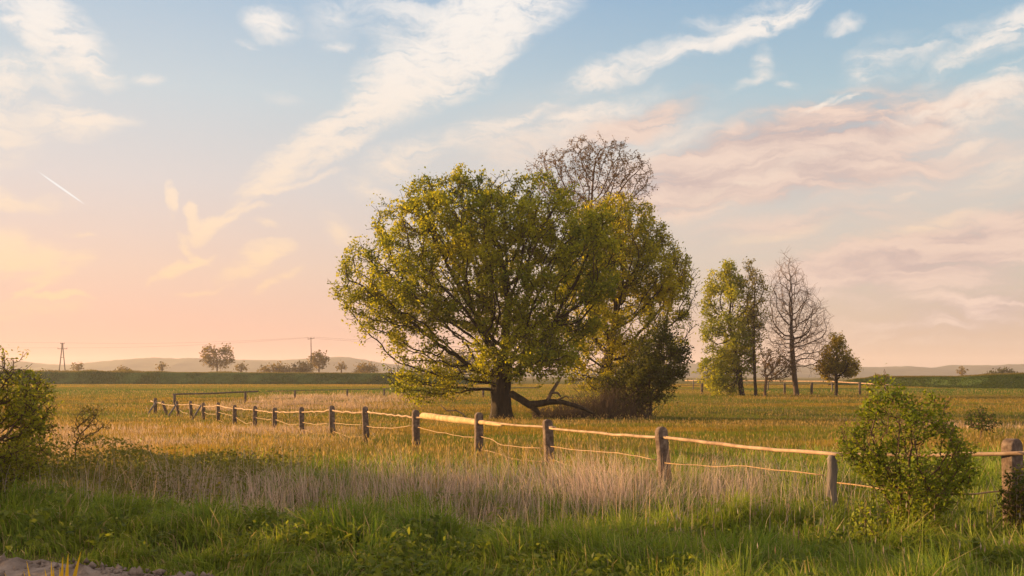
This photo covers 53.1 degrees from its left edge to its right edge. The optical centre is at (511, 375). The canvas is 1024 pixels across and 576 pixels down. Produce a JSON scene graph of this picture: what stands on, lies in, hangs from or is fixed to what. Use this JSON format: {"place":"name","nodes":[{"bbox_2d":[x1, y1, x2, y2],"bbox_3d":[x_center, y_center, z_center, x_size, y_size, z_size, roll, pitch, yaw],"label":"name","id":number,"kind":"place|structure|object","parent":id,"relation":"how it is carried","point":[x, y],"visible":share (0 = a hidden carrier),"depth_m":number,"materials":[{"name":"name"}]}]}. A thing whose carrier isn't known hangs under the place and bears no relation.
{"place":"outdoors","nodes":[
{"label":"outdoors","id":0,"kind":"place"},
{"bbox_2d":[0,553,214,575],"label":"track","id":1,"kind":"structure","parent":0,"point":[8,565],"depth_m":10.93,"materials":[{"name":"grey gravel"}]},
{"bbox_2d":[4,553,80,575],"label":"grass tuft","id":2,"kind":"object","parent":1,"relation":"on","point":[67,570],"visible":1,"depth_m":8.00,"materials":[{"name":"green plant"}]},
{"bbox_2d":[0,435,1023,575],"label":"verge grass","id":3,"kind":"structure","parent":0,"point":[181,563],"depth_m":12.24,"materials":[{"name":"green plant"}]},
{"bbox_2d":[0,377,1023,575],"bbox_3d":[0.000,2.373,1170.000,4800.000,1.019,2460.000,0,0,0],"label":"ground","id":4,"kind":"structure","parent":0,"point":[528,380],"depth_m":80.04,"materials":[{"name":"green plant"}]},
{"bbox_2d":[0,345,63,491],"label":"foreground bush","id":5,"kind":"object","parent":4,"relation":"on","point":[15,420],"visible":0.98,"depth_m":15.24,"materials":[{"name":"green plant"}]},
{"bbox_2d":[59,343,65,370],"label":"power pylon","id":6,"kind":"object","parent":4,"relation":"on","point":[62,357],"visible":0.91,"depth_m":519.82,"materials":[{"name":"grey metal"}]},
{"bbox_2d":[24,337,473,347],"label":"power line","id":7,"kind":"object","parent":6,"relation":"attached to","point":[241,342],"visible":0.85,"depth_m":428.57,"materials":[{"name":"grey metal"}]},
{"bbox_2d":[69,362,84,370],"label":"tree","id":8,"kind":"object","parent":4,"relation":"on","point":[74,367],"visible":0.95,"depth_m":449.29,"materials":[{"name":"green plant"}]},
{"bbox_2d":[68,404,113,471],"bbox_3d":[-8.658,1.392,20.962,0.916,1.681,0.736,0,0,0],"label":"sapling","id":9,"kind":"object","parent":4,"relation":"on","point":[88,419],"visible":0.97,"depth_m":20.97,"materials":[{"name":"green plant"}]},
{"bbox_2d":[113,365,129,370],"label":"bush","id":10,"kind":"object","parent":4,"relation":"on","point":[122,368],"visible":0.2,"depth_m":419.46,"materials":[{"name":"green plant"}]},
{"bbox_2d":[155,361,168,370],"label":"tree","id":11,"kind":"object","parent":4,"relation":"on","point":[161,367],"visible":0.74,"depth_m":449.58,"materials":[{"name":"green plant"}]},
{"bbox_2d":[172,391,258,404],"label":"rail fence","id":12,"kind":"object","parent":4,"relation":"on","point":[244,392],"visible":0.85,"depth_m":92.24,"materials":[{"name":"brown wood"}]},
{"bbox_2d":[199,343,234,370],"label":"tree","id":13,"kind":"object","parent":4,"relation":"on","point":[217,362],"visible":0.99,"depth_m":399.26,"materials":[{"name":"green plant"}]},
{"bbox_2d":[0,371,478,383],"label":"dike","id":14,"kind":"structure","parent":4,"relation":"on","point":[254,379],"depth_m":257.00,"materials":[{"name":"green plant"}]},
{"bbox_2d":[233,361,249,371],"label":"tree","id":15,"kind":"object","parent":4,"relation":"on","point":[240,367],"visible":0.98,"depth_m":449.74,"materials":[{"name":"green plant"}]},
{"bbox_2d":[0,429,505,529],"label":"ditch herbs","id":16,"kind":"object","parent":4,"relation":"on","point":[233,461],"visible":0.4,"depth_m":19.49,"materials":[{"name":"green plant"}]},
{"bbox_2d":[257,361,295,372],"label":"bush","id":17,"kind":"object","parent":4,"relation":"on","point":[279,368],"visible":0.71,"depth_m":378.94,"materials":[{"name":"green plant"}]},
{"bbox_2d":[291,358,313,372],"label":"bush","id":18,"kind":"object","parent":4,"relation":"on","point":[305,368],"visible":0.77,"depth_m":383.95,"materials":[{"name":"green plant"}]},
{"bbox_2d":[307,350,329,372],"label":"tree","id":19,"kind":"object","parent":4,"relation":"on","point":[321,361],"visible":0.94,"depth_m":419.30,"materials":[{"name":"green plant"}]},
{"bbox_2d":[267,388,394,398],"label":"wire fence","id":20,"kind":"object","parent":4,"relation":"on","point":[340,389],"visible":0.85,"depth_m":111.91,"materials":[{"name":"brown wood"}]},
{"bbox_2d":[333,361,347,371],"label":"tree","id":21,"kind":"object","parent":4,"relation":"on","point":[341,365],"visible":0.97,"depth_m":449.71,"materials":[{"name":"green plant"}]},
{"bbox_2d":[353,361,379,372],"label":"bush","id":22,"kind":"object","parent":4,"relation":"on","point":[366,368],"visible":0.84,"depth_m":383.92,"materials":[{"name":"green plant"}]},
{"bbox_2d":[439,404,466,417],"bbox_3d":[-2.969,1.815,52.001,1.453,0.819,0.102,0,0,0],"label":"dead branch","id":23,"kind":"object","parent":4,"relation":"on","point":[453,410],"visible":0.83,"depth_m":51.98,"materials":[{"name":"brown wood"}]},
{"bbox_2d":[439,348,476,374],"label":"tree","id":24,"kind":"object","parent":4,"relation":"on","point":[460,353],"visible":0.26,"depth_m":298.95,"materials":[{"name":"green plant"}]},
{"bbox_2d":[327,163,627,419],"bbox_3d":[-2.010,-5.457,65.807,19.713,16.782,12.041,0,0,0],"label":"willow tree","id":25,"kind":"object","parent":4,"relation":"on","point":[492,272],"visible":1,"depth_m":63.75,"materials":[{"name":"green plant"}]},
{"bbox_2d":[434,387,538,397],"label":"rail fence","id":26,"kind":"object","parent":4,"relation":"on","point":[512,387],"visible":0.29,"depth_m":111.96,"materials":[{"name":"brown wood"}]},
{"bbox_2d":[0,391,1023,529],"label":"dry reeds","id":27,"kind":"object","parent":4,"relation":"on","point":[591,475],"visible":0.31,"depth_m":17.41,"materials":[{"name":"beige plant"}]},
{"bbox_2d":[0,481,1023,575],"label":"verge weeds","id":28,"kind":"object","parent":4,"relation":"on","point":[395,558],"visible":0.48,"depth_m":11.20,"materials":[{"name":"green plant"}]},
{"bbox_2d":[0,369,1023,388],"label":"dike turf","id":29,"kind":"structure","parent":4,"relation":"on","point":[1016,376],"depth_m":253.81,"materials":[{"name":"green plant"}]},
{"bbox_2d":[4,436,1020,541],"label":"dead stalks","id":30,"kind":"object","parent":4,"relation":"on","point":[639,489],"visible":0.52,"depth_m":15.69,"materials":[{"name":"beige plant"}]},
{"bbox_2d":[509,377,592,415],"bbox_3d":[2.418,1.273,64.063,5.332,2.453,0.908,0,0,7],"label":"fallen limb","id":31,"kind":"object","parent":4,"relation":"on","point":[527,403],"visible":0.99,"depth_m":63.91,"materials":[{"name":"brown wood"}]},
{"bbox_2d":[148,398,1023,526],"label":"rail fence","id":32,"kind":"object","parent":4,"relation":"on","point":[1011,453],"visible":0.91,"depth_m":21.13,"materials":[{"name":"wood"}]},
{"bbox_2d":[525,130,658,406],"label":"sparse tree","id":33,"kind":"object","parent":4,"relation":"on","point":[611,166],"visible":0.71,"depth_m":85.06,"materials":[{"name":"brown plant"}]},
{"bbox_2d":[527,382,666,418],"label":"dry thicket","id":34,"kind":"object","parent":4,"relation":"on","point":[606,408],"visible":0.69,"depth_m":66.59,"materials":[{"name":"brown plant"}]},
{"bbox_2d":[549,188,705,402],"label":"leafy tree","id":35,"kind":"object","parent":4,"relation":"on","point":[668,290],"visible":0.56,"depth_m":76.98,"materials":[{"name":"green plant"}]},
{"bbox_2d":[588,308,695,416],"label":"dark bush","id":36,"kind":"object","parent":4,"relation":"on","point":[643,370],"visible":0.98,"depth_m":67.11,"materials":[{"name":"green plant"}]},
{"bbox_2d":[691,258,759,395],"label":"poplar tree","id":37,"kind":"object","parent":4,"relation":"on","point":[726,355],"visible":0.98,"depth_m":119.09,"materials":[{"name":"green plant"}]},
{"bbox_2d":[737,256,772,395],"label":"poplar tree","id":38,"kind":"object","parent":4,"relation":"on","point":[754,320],"visible":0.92,"depth_m":117.52,"materials":[{"name":"green plant"}]},
{"bbox_2d":[677,382,860,394],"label":"wire fence","id":39,"kind":"object","parent":4,"relation":"on","point":[811,387],"visible":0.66,"depth_m":125.96,"materials":[{"name":"brown wood"}]},
{"bbox_2d":[757,346,800,396],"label":"bare tree","id":40,"kind":"object","parent":4,"relation":"on","point":[770,363],"visible":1,"depth_m":115.72,"materials":[{"name":"brown plant"}]},
{"bbox_2d":[685,380,891,391],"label":"rail fence","id":41,"kind":"object","parent":4,"relation":"on","point":[802,381],"visible":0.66,"depth_m":151.45,"materials":[{"name":"brown wood"}]},
{"bbox_2d":[759,246,836,395],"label":"bare tree","id":42,"kind":"object","parent":4,"relation":"on","point":[793,346],"visible":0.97,"depth_m":119.61,"materials":[{"name":"brown plant"}]},
{"bbox_2d":[625,486,1019,575],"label":"flower spikes","id":43,"kind":"object","parent":4,"relation":"on","point":[821,529],"visible":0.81,"depth_m":11.15,"materials":[{"name":"green plant"}]},
{"bbox_2d":[811,332,863,395],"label":"round tree","id":44,"kind":"object","parent":4,"relation":"on","point":[846,366],"visible":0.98,"depth_m":119.25,"materials":[{"name":"green plant"}]},
{"bbox_2d":[847,501,890,547],"bbox_3d":[4.102,1.823,11.794,0.488,0.769,0.482,0,0,-15],"label":"foreground shoot","id":45,"kind":"object","parent":4,"relation":"on","point":[867,524],"visible":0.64,"depth_m":11.79,"materials":[{"name":"green plant"}]},
{"bbox_2d":[833,363,989,533],"bbox_3d":[4.893,1.038,12.626,1.903,2.390,1.535,0,0,0],"label":"foreground bush","id":46,"kind":"object","parent":4,"relation":"on","point":[872,466],"visible":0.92,"depth_m":12.35,"materials":[{"name":"green plant"}]},
{"bbox_2d":[828,374,1023,388],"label":"dike","id":47,"kind":"structure","parent":4,"relation":"on","point":[963,382],"depth_m":186.92,"materials":[{"name":"green plant"}]},
{"bbox_2d":[955,365,968,375],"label":"tree","id":48,"kind":"object","parent":4,"relation":"on","point":[963,371],"visible":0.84,"depth_m":399.38,"materials":[{"name":"green plant"}]},
{"bbox_2d":[962,406,1001,437],"bbox_3d":[16.965,1.719,36.928,1.442,1.441,1.268,0,0,45],"label":"meadow bush","id":49,"kind":"object","parent":4,"relation":"on","point":[981,417],"visible":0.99,"depth_m":36.89,"materials":[{"name":"green plant"}]},
{"bbox_2d":[982,366,1017,373],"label":"bush","id":50,"kind":"object","parent":4,"relation":"on","point":[1000,370],"visible":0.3,"depth_m":329.39,"materials":[{"name":"green plant"}]},
{"bbox_2d":[990,462,1023,537],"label":"foreground bush","id":51,"kind":"object","parent":4,"relation":"on","point":[1011,495],"visible":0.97,"depth_m":12.20,"materials":[{"name":"green plant"}]},
{"bbox_2d":[0,357,1023,376],"bbox_3d":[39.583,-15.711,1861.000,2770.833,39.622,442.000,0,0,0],"label":"hills","id":52,"kind":"structure","parent":0,"point":[176,365],"depth_m":1747.00,"materials":[{"name":"green plant"}]},
{"bbox_2d":[0,0,1023,369],"label":"sky","id":53,"kind":"structure","parent":0,"point":[174,174],"materials":[{"name":"blue"}]}
]}

